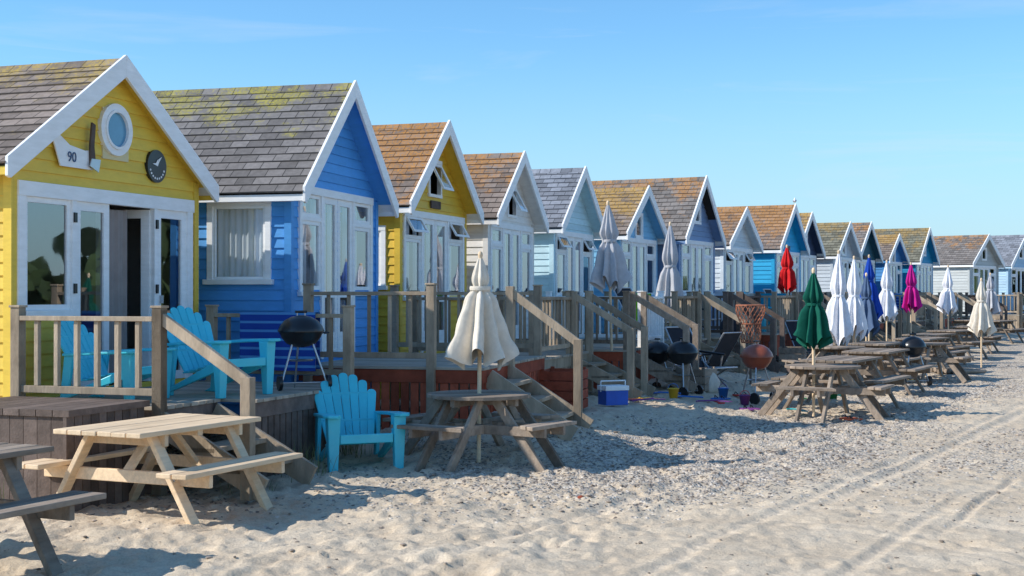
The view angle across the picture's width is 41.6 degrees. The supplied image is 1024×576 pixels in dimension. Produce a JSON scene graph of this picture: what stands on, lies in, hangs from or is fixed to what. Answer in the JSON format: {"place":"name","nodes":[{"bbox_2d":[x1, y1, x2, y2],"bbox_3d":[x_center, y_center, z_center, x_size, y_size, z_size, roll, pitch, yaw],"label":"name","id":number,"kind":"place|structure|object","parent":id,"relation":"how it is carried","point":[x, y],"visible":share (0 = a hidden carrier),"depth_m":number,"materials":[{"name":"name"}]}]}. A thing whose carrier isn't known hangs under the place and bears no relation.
{"place":"outdoors","nodes":[
{"label":"outdoors","id":0,"kind":"place"},
{"bbox_2d":[0,327,1023,575],"bbox_3d":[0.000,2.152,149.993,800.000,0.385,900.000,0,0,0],"label":"sand ground","id":1,"kind":"structure","parent":0,"point":[774,535],"depth_m":10.39,"materials":[{"name":"sand"}]},
{"bbox_2d":[0,442,105,575],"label":"picnic table","id":2,"kind":"object","parent":1,"relation":"on","point":[27,508],"visible":1,"depth_m":7.96,"materials":[{"name":"brown wood"}]},
{"bbox_2d":[0,55,218,397],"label":"beach hut","id":3,"kind":"object","parent":1,"relation":"on","point":[108,182],"visible":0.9,"depth_m":13.02,"materials":[{"name":"yellow"}]},
{"bbox_2d":[17,180,194,385],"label":"windows","id":4,"kind":"structure","parent":3,"relation":"in","point":[67,196],"depth_m":12.31,"materials":[{"name":"white paint"}]},
{"bbox_2d":[97,104,132,161],"bbox_3d":[-3.803,-1.498,12.935,0.065,0.540,0.500,0,0,19],"label":"porthole window","id":5,"kind":"structure","parent":3,"relation":"in","point":[115,133],"depth_m":12.91,"materials":[{"name":"white paint"}]},
{"bbox_2d":[73,201,185,386],"bbox_3d":[-3.981,0.068,13.302,0.626,1.730,1.890,0,0,19],"label":"door","id":6,"kind":"structure","parent":3,"relation":"in","point":[102,210],"depth_m":13.54,"materials":[{"name":"white paint"}]},
{"bbox_2d":[22,413,302,524],"bbox_3d":[-2.631,1.390,10.113,1.579,0.759,1.426,0,0,25],"label":"picnic table","id":7,"kind":"object","parent":1,"relation":"on","point":[146,435],"visible":0.89,"depth_m":9.87,"materials":[{"name":"brown wood"}]},
{"bbox_2d":[0,305,358,511],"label":"wooden deck","id":8,"kind":"structure","parent":1,"relation":"on","point":[287,412],"depth_m":11.08,"materials":[{"name":"brown wood"}]},
{"bbox_2d":[60,321,177,399],"bbox_3d":[-3.490,0.622,11.758,0.914,0.711,0.779,0,0,15],"label":"adirondack chair","id":9,"kind":"object","parent":8,"relation":"on","point":[87,358],"visible":0.55,"depth_m":11.65,"materials":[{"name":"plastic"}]},
{"bbox_2d":[167,305,280,398],"bbox_3d":[-2.719,0.571,12.370,0.943,0.818,0.804,0,0,32],"label":"adirondack chair","id":10,"kind":"object","parent":8,"relation":"on","point":[190,360],"visible":0.74,"depth_m":12.38,"materials":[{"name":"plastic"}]},
{"bbox_2d":[239,312,319,375],"bbox_3d":[-2.418,0.579,14.036,0.880,0.655,0.133,0,0,19],"label":"windbreak","id":11,"kind":"object","parent":8,"relation":"hanging from","point":[257,325],"visible":0.59,"depth_m":13.99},
{"bbox_2d":[276,310,331,390],"bbox_3d":[-2.050,0.602,13.105,0.524,0.767,0.492,0,0,-23],"label":"kettle barbecue","id":12,"kind":"object","parent":8,"relation":"on","point":[297,331],"visible":1,"depth_m":12.95,"materials":[{"name":"black metal"}]},
{"bbox_2d":[153,80,398,415],"bbox_3d":[-4.066,-0.415,16.567,4.585,4.104,3.073,0,0,14],"label":"beach hut","id":13,"kind":"object","parent":1,"relation":"on","point":[299,174],"visible":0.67,"depth_m":15.54,"materials":[{"name":"blue"}]},
{"bbox_2d":[202,187,374,358],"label":"windows","id":14,"kind":"structure","parent":13,"relation":"in","point":[317,219],"depth_m":15.12,"materials":[{"name":"white paint"}]},
{"bbox_2d":[324,197,351,351],"bbox_3d":[-2.095,-0.126,16.056,0.036,1.860,0.940,0,0,14],"label":"door","id":15,"kind":"structure","parent":13,"relation":"in","point":[336,206],"depth_m":16.06,"materials":[{"name":"white paint"}]},
{"bbox_2d":[313,373,409,471],"bbox_3d":[-1.472,1.267,12.676,0.820,0.888,0.962,0,0,-22],"label":"adirondack chair","id":16,"kind":"object","parent":1,"relation":"on","point":[364,421],"visible":0.88,"depth_m":12.88,"materials":[{"name":"turquoise painted wood"}]},
{"bbox_2d":[372,120,483,398],"bbox_3d":[-2.765,-0.372,19.826,3.985,4.044,2.873,0,0,19],"label":"beach hut","id":17,"kind":"object","parent":1,"relation":"on","point":[422,238],"visible":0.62,"depth_m":19.09,"materials":[{"name":"wood"}]},
{"bbox_2d":[378,160,469,352],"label":"windows","id":18,"kind":"structure","parent":17,"relation":"in","point":[417,215],"depth_m":18.78,"materials":[{"name":"white paint"}]},
{"bbox_2d":[423,218,446,342],"bbox_3d":[-1.120,-0.043,19.271,0.036,1.860,0.940,0,0,19],"label":"door","id":19,"kind":"structure","parent":17,"relation":"in","point":[433,224],"depth_m":19.29,"materials":[{"name":"white paint"}]},
{"bbox_2d":[299,283,593,440],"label":"wooden deck","id":20,"kind":"structure","parent":1,"relation":"on","point":[430,369],"depth_m":14.52,"materials":[{"name":"wood"}]},
{"bbox_2d":[382,390,576,471],"bbox_3d":[-0.320,1.390,12.944,1.778,0.756,1.778,0,0,-12],"label":"round picnic table","id":21,"kind":"object","parent":1,"relation":"on","point":[433,424],"visible":0.9,"depth_m":12.62,"materials":[{"name":"brown wood"}]},
{"bbox_2d":[444,251,518,462],"bbox_3d":[-0.309,0.672,12.934,0.702,2.060,0.678,0,0,31],"label":"closed parasol","id":22,"kind":"object","parent":1,"relation":"on","point":[481,328],"visible":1,"depth_m":12.84,"materials":[{"name":"beige fabric"}]},
{"bbox_2d":[463,151,548,338],"bbox_3d":[-1.678,-0.300,22.787,3.985,3.924,2.874,0,0,17],"label":"beach hut","id":23,"kind":"object","parent":1,"relation":"on","point":[501,238],"visible":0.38,"depth_m":22.19,"materials":[{"name":"wood"}]},
{"bbox_2d":[490,186,532,296],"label":"windows","id":24,"kind":"structure","parent":23,"relation":"in","point":[499,245],"depth_m":22.29,"materials":[{"name":"white paint"}]},
{"bbox_2d":[504,229,519,338],"bbox_3d":[-0.022,-0.031,22.267,0.036,1.860,0.940,0,0,17],"label":"door","id":25,"kind":"structure","parent":23,"relation":"in","point":[510,233],"depth_m":22.31,"materials":[{"name":"white paint"}]},
{"bbox_2d":[4,359,1023,575],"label":"beach pebbles","id":26,"kind":"object","parent":1,"relation":"on","point":[640,542],"visible":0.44,"depth_m":12.85,"materials":[{"name":"stone"}]},
{"bbox_2d":[409,290,655,400],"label":"wooden deck","id":27,"kind":"structure","parent":1,"relation":"on","point":[599,369],"depth_m":18.82,"materials":[{"name":"brown wood"}]},
{"bbox_2d":[539,366,587,408],"bbox_3d":[0.650,1.263,16.995,0.500,0.510,0.700,0,0,14],"label":"skirting","id":28,"kind":"object","parent":27,"relation":"attached to","point":[557,381],"visible":0.48,"depth_m":16.68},
{"bbox_2d":[590,201,632,350],"bbox_3d":[1.410,-0.183,19.973,0.625,2.230,0.536,-2,1,-29],"label":"closed parasol","id":29,"kind":"object","parent":27,"relation":"on","point":[610,269],"visible":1,"depth_m":19.88,"materials":[{"name":"grey fabric"}]},
{"bbox_2d":[532,166,602,338],"bbox_3d":[-0.481,-0.303,25.868,3.985,3.954,2.874,0,0,20],"label":"beach hut","id":30,"kind":"object","parent":1,"relation":"on","point":[564,248],"visible":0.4,"depth_m":25.07,"materials":[{"name":"blue"}]},
{"bbox_2d":[568,237,581,332],"bbox_3d":[1.151,-0.019,25.276,0.036,1.860,0.940,0,0,20],"label":"door","id":31,"kind":"structure","parent":30,"relation":"in","point":[573,240],"depth_m":25.35,"materials":[{"name":"white paint"}]},
{"bbox_2d":[555,231,596,295],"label":"windows","id":32,"kind":"structure","parent":30,"relation":"in","point":[585,237],"depth_m":24.78,"materials":[{"name":"white paint"}]},
{"bbox_2d":[497,291,698,393],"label":"wooden deck","id":33,"kind":"structure","parent":1,"relation":"on","point":[654,312],"depth_m":20.41,"materials":[{"name":"wood"}]},
{"bbox_2d":[597,380,628,405],"bbox_3d":[1.320,1.361,17.595,0.380,0.320,0.260,0,0,-23],"label":"cool box","id":34,"kind":"object","parent":1,"relation":"on","point":[617,394],"visible":1,"depth_m":17.50,"materials":[{"name":"blue plastic"}]},
{"bbox_2d":[594,185,666,333],"bbox_3d":[1.035,-0.222,28.782,3.985,3.815,2.874,0,0,24],"label":"beach hut","id":35,"kind":"object","parent":1,"relation":"on","point":[640,225],"visible":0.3,"depth_m":28.07,"materials":[{"name":"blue wood"}]},
{"bbox_2d":[621,213,656,295],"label":"windows","id":36,"kind":"structure","parent":35,"relation":"in","point":[628,255],"depth_m":28.25,"materials":[{"name":"white paint"}]},
{"bbox_2d":[633,242,645,292],"bbox_3d":[2.626,-0.007,28.089,0.036,1.860,0.940,0,0,23],"label":"door","id":37,"kind":"structure","parent":35,"relation":"in","point":[638,245],"depth_m":28.12,"materials":[{"name":"white paint"}]},
{"bbox_2d":[591,175,725,329],"bbox_3d":[2.626,-0.427,31.351,3.985,4.245,2.973,0,0,26],"label":"beach hut","id":38,"kind":"object","parent":1,"relation":"on","point":[687,207],"visible":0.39,"depth_m":30.62,"materials":[{"name":"tile"}]},
{"bbox_2d":[680,205,714,295],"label":"windows","id":39,"kind":"structure","parent":38,"relation":"in","point":[688,256],"depth_m":30.48,"materials":[{"name":"white paint"}]},
{"bbox_2d":[692,244,703,295],"bbox_3d":[4.190,-0.047,30.597,0.036,1.860,0.940,0,0,26],"label":"door","id":40,"kind":"structure","parent":38,"relation":"in","point":[696,247],"depth_m":30.71,"materials":[{"name":"white paint"}]},
{"bbox_2d":[561,291,757,373],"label":"wooden deck","id":41,"kind":"structure","parent":1,"relation":"on","point":[690,307],"depth_m":24.73,"materials":[{"name":"brown wood"}]},
{"bbox_2d":[656,222,685,340],"bbox_3d":[2.797,-0.119,23.982,0.588,2.130,0.537,0,1,9],"label":"closed parasol","id":42,"kind":"object","parent":41,"relation":"on","point":[669,281],"visible":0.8,"depth_m":23.88,"materials":[{"name":"grey fabric"}]},
{"bbox_2d":[648,338,674,387],"bbox_3d":[2.197,1.190,20.593,0.518,0.852,0.552,0,0,-25],"label":"kettle barbecue","id":43,"kind":"object","parent":1,"relation":"on","point":[657,351],"visible":0.56,"depth_m":20.43,"materials":[{"name":"black metal"}]},
{"bbox_2d":[667,383,678,397],"bbox_3d":[2.300,1.464,19.194,0.173,0.212,0.170,0,0,36],"label":"toy bucket","id":44,"kind":"object","parent":1,"relation":"on","point":[673,392],"visible":1,"depth_m":19.14,"materials":[{"name":"plastic"}]},
{"bbox_2d":[665,337,703,395],"bbox_3d":[2.535,1.187,20.214,0.543,0.895,0.580,0,0,33],"label":"kettle barbecue","id":45,"kind":"object","parent":1,"relation":"on","point":[682,353],"visible":0.91,"depth_m":20.04,"materials":[{"name":"black metal"}]},
{"bbox_2d":[665,326,737,387],"bbox_3d":[3.024,1.112,21.569,0.598,0.977,1.057,0,0,-40],"label":"folding lounger","id":46,"kind":"object","parent":1,"relation":"on","point":[674,333],"visible":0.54,"depth_m":21.81,"materials":[{"name":"fabric"}]},
{"bbox_2d":[675,332,741,381],"bbox_3d":[3.222,1.163,22.418,1.057,0.880,0.598,0,0,40],"label":"folding lounger","id":47,"kind":"object","parent":1,"relation":"on","point":[727,341],"visible":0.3,"depth_m":22.17,"materials":[{"name":"fabric"}]},
{"bbox_2d":[698,373,720,392],"bbox_3d":[3.042,1.444,20.891,0.339,0.380,0.341,0,0,30],"label":"canvas bag","id":48,"kind":"object","parent":1,"relation":"on","point":[714,383],"visible":0.54,"depth_m":20.78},
{"bbox_2d":[664,291,784,372],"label":"wooden deck","id":49,"kind":"structure","parent":1,"relation":"on","point":[742,298],"depth_m":26.04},
{"bbox_2d":[715,207,762,329],"bbox_3d":[4.127,-0.163,34.671,3.985,3.745,2.874,0,0,26],"label":"beach hut","id":50,"kind":"object","parent":1,"relation":"on","point":[734,260],"visible":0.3,"depth_m":33.83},
{"bbox_2d":[734,251,743,291],"bbox_3d":[5.681,0.016,33.899,0.036,1.860,0.940,0,0,26],"label":"door","id":51,"kind":"structure","parent":50,"relation":"in","point":[736,253],"depth_m":33.90,"materials":[{"name":"white paint"}]},
{"bbox_2d":[724,247,755,292],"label":"windows","id":52,"kind":"structure","parent":50,"relation":"in","point":[746,251],"depth_m":33.46,"materials":[{"name":"white paint"}]},
{"bbox_2d":[735,305,765,384],"bbox_3d":[4.000,0.960,22.596,0.504,1.361,0.504,0,0,0],"label":"fishing net","id":53,"kind":"object","parent":1,"relation":"on","point":[750,324],"visible":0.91,"depth_m":22.48,"materials":[{"name":"brown"}]},
{"bbox_2d":[740,340,773,403],"bbox_3d":[3.619,1.245,20.016,0.544,0.937,0.579,0,0,44],"label":"kettle barbecue","id":54,"kind":"object","parent":1,"relation":"on","point":[756,357],"visible":0.87,"depth_m":19.83,"materials":[{"name":"red metal"}]},
{"bbox_2d":[717,204,809,294],"bbox_3d":[5.986,-0.291,37.690,3.985,4.025,2.974,0,0,27],"label":"beach hut","id":55,"kind":"object","parent":1,"relation":"on","point":[779,228],"visible":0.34,"depth_m":36.48,"materials":[{"name":"wood"}]},
{"bbox_2d":[775,246,799,291],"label":"windows","id":56,"kind":"structure","parent":55,"relation":"in","point":[778,264],"depth_m":37.39,"materials":[{"name":"white paint"}]},
{"bbox_2d":[687,292,843,355],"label":"wooden deck","id":57,"kind":"structure","parent":1,"relation":"on","point":[786,307],"depth_m":29.21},
{"bbox_2d":[777,245,796,331],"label":"closed parasol","id":58,"kind":"object","parent":57,"relation":"on","point":[787,279],"visible":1,"depth_m":29.93,"materials":[{"name":"red fabric"}]},
{"bbox_2d":[734,292,863,344],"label":"wooden deck","id":59,"kind":"structure","parent":1,"relation":"on","point":[827,296],"depth_m":33.23,"materials":[{"name":"brown wood"}]},
{"bbox_2d":[761,293,785,314],"bbox_3d":[6.176,0.454,32.145,0.800,0.650,0.133,0,0,26],"label":"beach towel","id":60,"kind":"object","parent":59,"relation":"hanging from","point":[770,294],"visible":0.23,"depth_m":32.12,"materials":[{"name":"teal fabric"}]},
{"bbox_2d":[785,320,830,355],"bbox_3d":[6.419,1.191,28.965,0.598,0.977,1.057,0,0,-30],"label":"folding lounger","id":61,"kind":"object","parent":1,"relation":"on","point":[791,326],"visible":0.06,"depth_m":29.21,"materials":[{"name":"fabric"}]},
{"bbox_2d":[799,212,825,291],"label":"beach hut","id":62,"kind":"object","parent":1,"relation":"on","point":[814,240],"visible":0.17,"depth_m":40.07,"materials":[{"name":"blue wood"}]},
{"bbox_2d":[801,257,808,291],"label":"door","id":63,"kind":"structure","parent":62,"relation":"in","point":[804,259],"depth_m":39.75,"materials":[{"name":"white paint"}]},
{"bbox_2d":[801,234,815,278],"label":"windows","id":64,"kind":"structure","parent":62,"relation":"in","point":[812,257],"depth_m":40.24,"materials":[{"name":"white paint"}]},
{"bbox_2d":[793,267,832,415],"bbox_3d":[4.035,0.723,18.089,0.494,2.000,0.531,0,0,-43],"label":"closed parasol","id":65,"kind":"object","parent":1,"relation":"on","point":[813,330],"visible":1,"depth_m":18.03,"materials":[{"name":"green fabric"}]},
{"bbox_2d":[751,363,894,422],"bbox_3d":[4.150,1.410,17.994,1.778,0.756,1.778,0,0,-17],"label":"round picnic table","id":66,"kind":"object","parent":1,"relation":"on","point":[853,383],"visible":0.96,"depth_m":17.75,"materials":[{"name":"brown wood"}]},
{"bbox_2d":[782,345,888,377],"bbox_3d":[5.700,1.403,23.695,1.777,0.756,1.777,0,0,38],"label":"round picnic table","id":67,"kind":"object","parent":1,"relation":"on","point":[835,349],"visible":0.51,"depth_m":23.53,"materials":[{"name":"brown wood"}]},
{"bbox_2d":[826,250,852,354],"bbox_3d":[5.834,0.531,23.989,0.533,2.430,0.556,0,0,-33],"label":"closed parasol","id":68,"kind":"object","parent":1,"relation":"on","point":[839,319],"visible":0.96,"depth_m":23.90,"materials":[{"name":"white fabric"}]},
{"bbox_2d":[817,221,862,294],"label":"beach hut","id":69,"kind":"object","parent":1,"relation":"on","point":[837,236],"visible":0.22,"depth_m":42.54,"materials":[{"name":"white"}]},
{"bbox_2d":[834,243,852,294],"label":"windows","id":70,"kind":"structure","parent":69,"relation":"in","point":[849,260],"depth_m":43.08,"materials":[{"name":"white paint"}]},
{"bbox_2d":[771,355,910,408],"bbox_3d":[4.749,1.386,19.393,1.579,0.760,1.608,0,0,30],"label":"picnic table","id":71,"kind":"object","parent":1,"relation":"on","point":[872,362],"visible":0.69,"depth_m":19.26,"materials":[{"name":"brown wood"}]},
{"bbox_2d":[781,292,901,341],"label":"wooden deck","id":72,"kind":"structure","parent":1,"relation":"on","point":[880,335],"depth_m":36.14,"materials":[{"name":"brown wood"}]},
{"bbox_2d":[847,256,867,342],"bbox_3d":[6.509,0.568,25.581,0.455,2.370,0.477,0,0,31],"label":"closed parasol","id":73,"kind":"object","parent":1,"relation":"on","point":[855,303],"visible":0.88,"depth_m":25.51,"materials":[{"name":"white fabric"}]},
{"bbox_2d":[852,221,882,284],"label":"beach hut","id":74,"kind":"object","parent":1,"relation":"on","point":[866,236],"visible":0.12,"depth_m":45.76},
{"bbox_2d":[856,256,874,284],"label":"windows","id":75,"kind":"structure","parent":74,"relation":"in","point":[865,257],"depth_m":45.26,"materials":[{"name":"white paint"}]},
{"bbox_2d":[858,273,879,340],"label":"closed parasol","id":76,"kind":"object","parent":1,"relation":"on","point":[870,313],"visible":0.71,"depth_m":26.89,"materials":[{"name":"fabric"}]},
{"bbox_2d":[860,255,883,340],"bbox_3d":[7.978,0.510,30.026,0.560,2.520,0.573,0,0,-16],"label":"closed parasol","id":77,"kind":"object","parent":1,"relation":"on","point":[869,271],"visible":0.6,"depth_m":29.95,"materials":[{"name":"blue fabric"}]},
{"bbox_2d":[827,348,934,395],"bbox_3d":[5.999,1.398,22.193,1.579,0.760,1.608,0,0,28],"label":"picnic table","id":78,"kind":"object","parent":1,"relation":"on","point":[889,353],"visible":0.74,"depth_m":21.79,"materials":[{"name":"brown wood"}]},
{"bbox_2d":[840,341,926,383],"bbox_3d":[6.899,1.411,25.493,1.579,0.760,1.608,0,0,30],"label":"picnic table","id":79,"kind":"object","parent":1,"relation":"on","point":[883,344],"visible":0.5,"depth_m":25.03,"materials":[{"name":"brown wood"}]},
{"bbox_2d":[878,260,897,340],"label":"closed parasol","id":80,"kind":"object","parent":1,"relation":"on","point":[887,301],"visible":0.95,"depth_m":31.91,"materials":[{"name":"white fabric"}]},
{"bbox_2d":[876,234,909,292],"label":"beach hut","id":81,"kind":"object","parent":1,"relation":"on","point":[894,251],"visible":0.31,"depth_m":48.56,"materials":[{"name":"blue wood"}]},
{"bbox_2d":[885,251,901,292],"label":"windows","id":82,"kind":"structure","parent":81,"relation":"in","point":[897,263],"depth_m":49.02,"materials":[{"name":"white paint"}]},
{"bbox_2d":[891,264,896,292],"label":"door","id":83,"kind":"structure","parent":81,"relation":"in","point":[892,265],"depth_m":48.84,"materials":[{"name":"white paint"}]},
{"bbox_2d":[874,227,939,293],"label":"beach hut","id":84,"kind":"object","parent":1,"relation":"on","point":[920,247],"visible":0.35,"depth_m":51.05,"materials":[{"name":"wood"}]},
{"bbox_2d":[916,250,931,291],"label":"windows","id":85,"kind":"structure","parent":84,"relation":"in","point":[919,272],"depth_m":50.90,"materials":[{"name":"white paint"}]},
{"bbox_2d":[878,292,942,336],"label":"wooden deck","id":86,"kind":"structure","parent":1,"relation":"on","point":[918,326],"depth_m":40.82,"materials":[{"name":"brown wood"}]},
{"bbox_2d":[902,262,922,332],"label":"closed parasol","id":87,"kind":"object","parent":1,"relation":"on","point":[911,299],"visible":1,"depth_m":35.92,"materials":[{"name":"fabric"}]},
{"bbox_2d":[899,333,932,385],"bbox_3d":[7.203,1.282,24.218,0.552,0.937,0.518,0,0,-11],"label":"kettle barbecue","id":88,"kind":"object","parent":1,"relation":"on","point":[917,346],"visible":0.84,"depth_m":24.05,"materials":[{"name":"black metal"}]},
{"bbox_2d":[885,292,960,335],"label":"wooden deck","id":89,"kind":"structure","parent":1,"relation":"on","point":[932,298],"depth_m":44.10,"materials":[{"name":"brown wood"}]},
{"bbox_2d":[883,342,973,382],"bbox_3d":[8.000,1.443,26.194,1.778,0.756,1.778,0,0,-11],"label":"round picnic table","id":90,"kind":"object","parent":1,"relation":"on","point":[944,355],"visible":0.44,"depth_m":25.83,"materials":[{"name":"brown wood"}]},
{"bbox_2d":[893,336,968,373],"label":"picnic table","id":91,"kind":"object","parent":1,"relation":"on","point":[942,339],"visible":0.33,"depth_m":28.06,"materials":[{"name":"brown wood"}]},
{"bbox_2d":[902,333,973,364],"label":"picnic table","id":92,"kind":"object","parent":1,"relation":"on","point":[959,347],"visible":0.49,"depth_m":30.75,"materials":[{"name":"brown wood"}]},
{"bbox_2d":[902,292,985,335],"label":"wooden deck","id":93,"kind":"structure","parent":1,"relation":"on","point":[960,296],"depth_m":47.82,"materials":[{"name":"brown wood"}]},
{"bbox_2d":[936,265,957,328],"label":"closed parasol","id":94,"kind":"object","parent":1,"relation":"on","point":[946,303],"visible":1,"depth_m":36.22,"materials":[{"name":"white fabric"}]},
{"bbox_2d":[930,367,986,373],"bbox_3d":[9.201,1.693,27.806,0.991,0.120,0.710,0,0,-29],"label":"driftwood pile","id":95,"kind":"object","parent":1,"relation":"on","point":[950,370],"visible":0.72,"depth_m":27.63,"materials":[{"name":"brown wood"}]},
{"bbox_2d":[926,329,995,360],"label":"picnic table","id":96,"kind":"object","parent":1,"relation":"on","point":[958,332],"visible":0.63,"depth_m":33.86,"materials":[{"name":"brown wood"}]},
{"bbox_2d":[926,292,1008,333],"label":"wooden deck","id":97,"kind":"structure","parent":1,"relation":"on","point":[968,308],"depth_m":49.77,"materials":[{"name":"brown wood"}]},
{"bbox_2d":[933,234,1004,319],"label":"beach hut","id":98,"kind":"object","parent":1,"relation":"on","point":[970,260],"visible":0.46,"depth_m":55.46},
{"bbox_2d":[972,248,995,294],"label":"windows","id":99,"kind":"structure","parent":98,"relation":"in","point":[993,274],"depth_m":55.52,"materials":[{"name":"white paint"}]},
{"bbox_2d":[938,319,1002,343],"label":"picnic table","id":100,"kind":"object","parent":1,"relation":"on","point":[963,321],"visible":0.3,"depth_m":42.77,"materials":[{"name":"brown wood"}]},
{"bbox_2d":[950,325,1003,353],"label":"picnic table","id":101,"kind":"object","parent":1,"relation":"on","point":[971,338],"visible":0.46,"depth_m":37.61,"materials":[{"name":"brown wood"}]},
{"bbox_2d":[966,278,996,367],"bbox_3d":[10.458,0.770,29.983,0.648,2.000,0.590,0,0,9],"label":"closed parasol","id":102,"kind":"object","parent":1,"relation":"on","point":[981,319],"visible":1,"depth_m":29.92,"materials":[{"name":"beige fabric"}]},
{"bbox_2d":[986,273,1001,348],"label":"closed parasol","id":103,"kind":"object","parent":1,"relation":"on","point":[992,302],"visible":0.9,"depth_m":39.88,"materials":[{"name":"grey fabric"}]},
{"bbox_2d":[975,320,1023,343],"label":"picnic table","id":104,"kind":"object","parent":1,"relation":"on","point":[1000,323],"visible":0.59,"depth_m":44.60,"materials":[{"name":"brown wood"}]},
{"bbox_2d":[991,235,1023,313],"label":"beach hut","id":105,"kind":"object","parent":1,"relation":"on","point":[1010,248],"visible":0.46,"depth_m":58.74,"materials":[{"name":"blue"}]},
{"bbox_2d":[1011,247,1023,309],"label":"windows","id":106,"kind":"structure","parent":105,"relation":"in","point":[1014,268],"depth_m":58.74,"materials":[{"name":"white paint"}]},
{"bbox_2d":[992,292,1023,328],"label":"wooden deck","id":107,"kind":"structure","parent":1,"relation":"on","point":[1019,318],"depth_m":53.40,"materials":[{"name":"brown wood"}]},
{"bbox_2d":[0,0,1023,235],"label":"sky","id":108,"kind":"structure","parent":0,"point":[890,114],"materials":[{"name":"blue"}]},
{"bbox_2d":[614,287,668,340],"bbox_3d":[2.414,0.473,24.485,1.057,0.977,0.598,0,0,40],"label":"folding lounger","id":109,"kind":"object","parent":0,"point":[620,293],"visible":0.16,"depth_m":24.64,"materials":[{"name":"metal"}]},
{"bbox_2d":[681,366,716,391],"bbox_3d":[2.900,1.404,20.895,0.400,0.360,0.500,0,0,30],"label":"skirting","id":110,"kind":"object","parent":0,"point":[702,379],"visible":0.47,"depth_m":20.64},
{"bbox_2d":[779,346,806,372],"bbox_3d":[5.500,1.388,26.395,0.500,0.510,0.800,0,0,14],"label":"skirting","id":111,"kind":"object","parent":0,"point":[791,352],"visible":0.55,"depth_m":26.03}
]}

